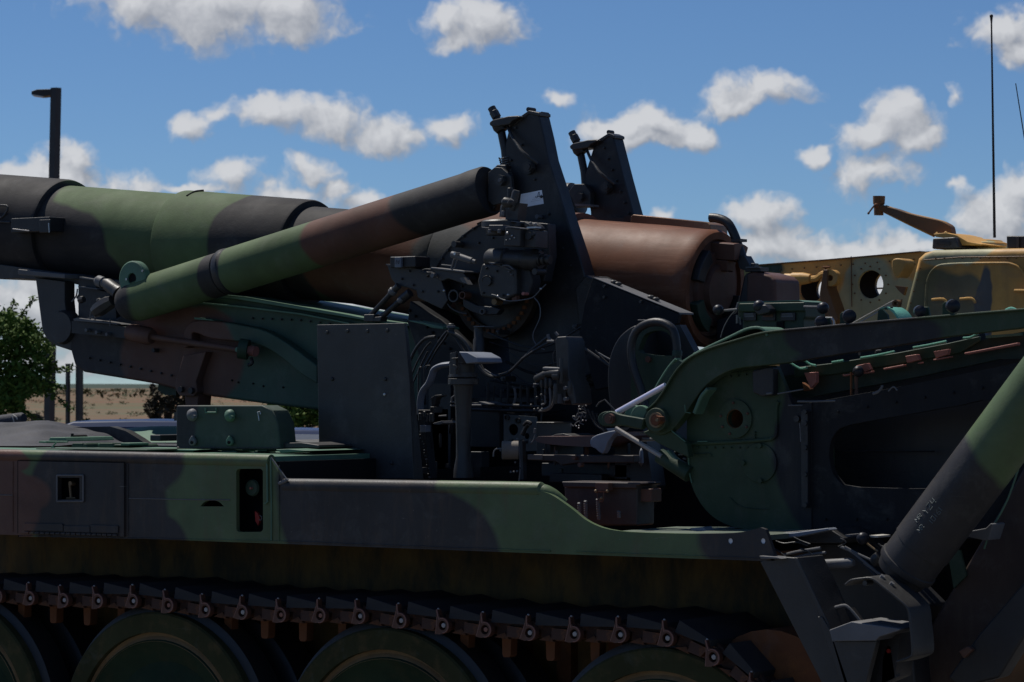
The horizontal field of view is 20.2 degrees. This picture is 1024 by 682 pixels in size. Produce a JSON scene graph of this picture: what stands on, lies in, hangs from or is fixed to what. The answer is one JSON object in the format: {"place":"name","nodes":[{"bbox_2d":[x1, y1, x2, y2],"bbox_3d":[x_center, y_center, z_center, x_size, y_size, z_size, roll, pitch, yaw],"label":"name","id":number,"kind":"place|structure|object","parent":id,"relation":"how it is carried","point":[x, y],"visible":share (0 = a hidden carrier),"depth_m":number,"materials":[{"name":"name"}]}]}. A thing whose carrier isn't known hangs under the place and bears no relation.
{"place":"outdoors","nodes":[
{"label":"outdoors","id":0,"kind":"place"},
{"bbox_2d":[61,384,158,387],"bbox_3d":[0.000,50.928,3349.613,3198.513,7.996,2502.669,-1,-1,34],"label":"hills","id":1,"kind":"structure","parent":0,"point":[113,385],"depth_m":3074.81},
{"bbox_2d":[5,388,317,427],"bbox_3d":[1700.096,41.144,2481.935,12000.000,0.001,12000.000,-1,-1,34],"label":"ground","id":2,"kind":"structure","parent":0,"point":[136,403],"depth_m":279.05,"materials":[{"name":"beige sand"}]},
{"bbox_2d":[31,87,60,421],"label":"street lamp","id":3,"kind":"object","parent":2,"relation":"on","point":[54,94],"visible":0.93,"depth_m":49.01,"materials":[{"name":"black metal"}]},
{"bbox_2d":[65,364,70,423],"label":"post","id":4,"kind":"object","parent":2,"relation":"on","point":[67,414],"visible":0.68,"depth_m":43.97,"materials":[{"name":"black metal"}]},
{"bbox_2d":[75,366,82,420],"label":"post","id":5,"kind":"object","parent":2,"relation":"on","point":[79,395],"visible":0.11,"depth_m":43.96,"materials":[{"name":"black metal"}]},
{"bbox_2d":[26,387,313,427],"bbox_3d":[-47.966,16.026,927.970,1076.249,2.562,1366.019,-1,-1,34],"label":"scrub","id":6,"kind":"object","parent":2,"relation":"on","point":[85,391],"visible":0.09,"depth_m":434.76,"materials":[{"name":"green plant"}]},
{"bbox_2d":[0,0,1023,383],"label":"sky","id":7,"kind":"structure","parent":0,"point":[783,120],"materials":[{"name":"blue"}]},
{"label":"parking lot","id":8,"kind":"structure","parent":0,"visible":0},
{"bbox_2d":[28,412,44,420],"bbox_3d":[-5.609,1.551,33.969,0.194,1.425,0.198,0,-1,-10],"label":"shrub","id":9,"kind":"object","parent":8,"relation":"on","point":[38,415],"visible":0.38,"depth_m":33.94,"materials":[{"name":"green plant"}]},
{"bbox_2d":[0,295,74,420],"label":"tree","id":10,"kind":"object","parent":8,"relation":"on","point":[21,381],"visible":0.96,"depth_m":26.78,"materials":[{"name":"green plant"}]},
{"bbox_2d":[68,419,176,428],"bbox_3d":[-3.091,1.387,24.481,4.500,1.442,2.137,0,-1,0],"label":"parked car","id":11,"kind":"object","parent":8,"relation":"on","point":[127,423],"visible":0.03,"depth_m":23.89,"materials":[{"name":"blue paint"}]},
{"bbox_2d":[142,383,185,418],"bbox_3d":[-3.565,1.286,29.981,0.562,1.828,0.484,0,-1,-7],"label":"shrub","id":12,"kind":"object","parent":8,"relation":"on","point":[167,403],"visible":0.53,"depth_m":29.89,"materials":[{"name":"green plant"}]},
{"bbox_2d":[262,403,318,427],"bbox_3d":[-2.460,1.443,33.984,1.077,1.640,0.815,0,-1,-2],"label":"tree","id":13,"kind":"object","parent":8,"relation":"on","point":[305,417],"visible":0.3,"depth_m":33.74,"materials":[{"name":"green plant"}]},
{"bbox_2d":[295,427,318,433],"bbox_3d":[-1.915,1.449,25.480,4.500,1.351,2.137,0,-1,0],"label":"parked car","id":14,"kind":"object","parent":8,"relation":"on","point":[299,430],"depth_m":24.90,"materials":[{"name":"blue paint"}]},
{"bbox_2d":[0,105,1023,681],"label":"self propelled howitzer","id":15,"kind":"object","parent":8,"relation":"on","point":[842,501],"visible":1,"depth_m":9.42,"materials":[{"name":"paint"}]},
{"bbox_2d":[0,412,26,421],"bbox_3d":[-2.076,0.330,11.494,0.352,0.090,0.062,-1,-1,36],"label":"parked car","id":16,"kind":"object","parent":15,"relation":"on","point":[18,417],"visible":0.81,"depth_m":11.40,"materials":[{"name":"metal"}]},
{"bbox_2d":[0,420,123,445],"bbox_3d":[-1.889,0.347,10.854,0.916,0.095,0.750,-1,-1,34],"label":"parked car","id":17,"kind":"object","parent":15,"relation":"on","point":[30,433],"visible":0.75,"depth_m":10.62,"materials":[{"name":"metal"}]},
{"bbox_2d":[17,460,124,536],"bbox_3d":[-1.462,0.525,9.644,0.488,0.251,0.076,-1,-1,34],"label":"stowage door","id":18,"kind":"structure","parent":15,"relation":"in","point":[92,503],"depth_m":9.62,"materials":[{"name":"paint"}]},
{"bbox_2d":[562,480,660,525],"bbox_3d":[0.306,0.502,8.867,0.306,0.138,0.155,-1,-1,34],"label":"steel chest","id":19,"kind":"object","parent":15,"relation":"on","point":[615,503],"visible":0.98,"depth_m":8.82,"materials":[{"name":"brown paint"}]},
{"bbox_2d":[744,14,1023,681],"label":"recovery vehicle","id":20,"kind":"object","parent":8,"relation":"on","point":[970,273],"visible":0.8,"depth_m":12.96,"materials":[{"name":"paint"}]}
]}

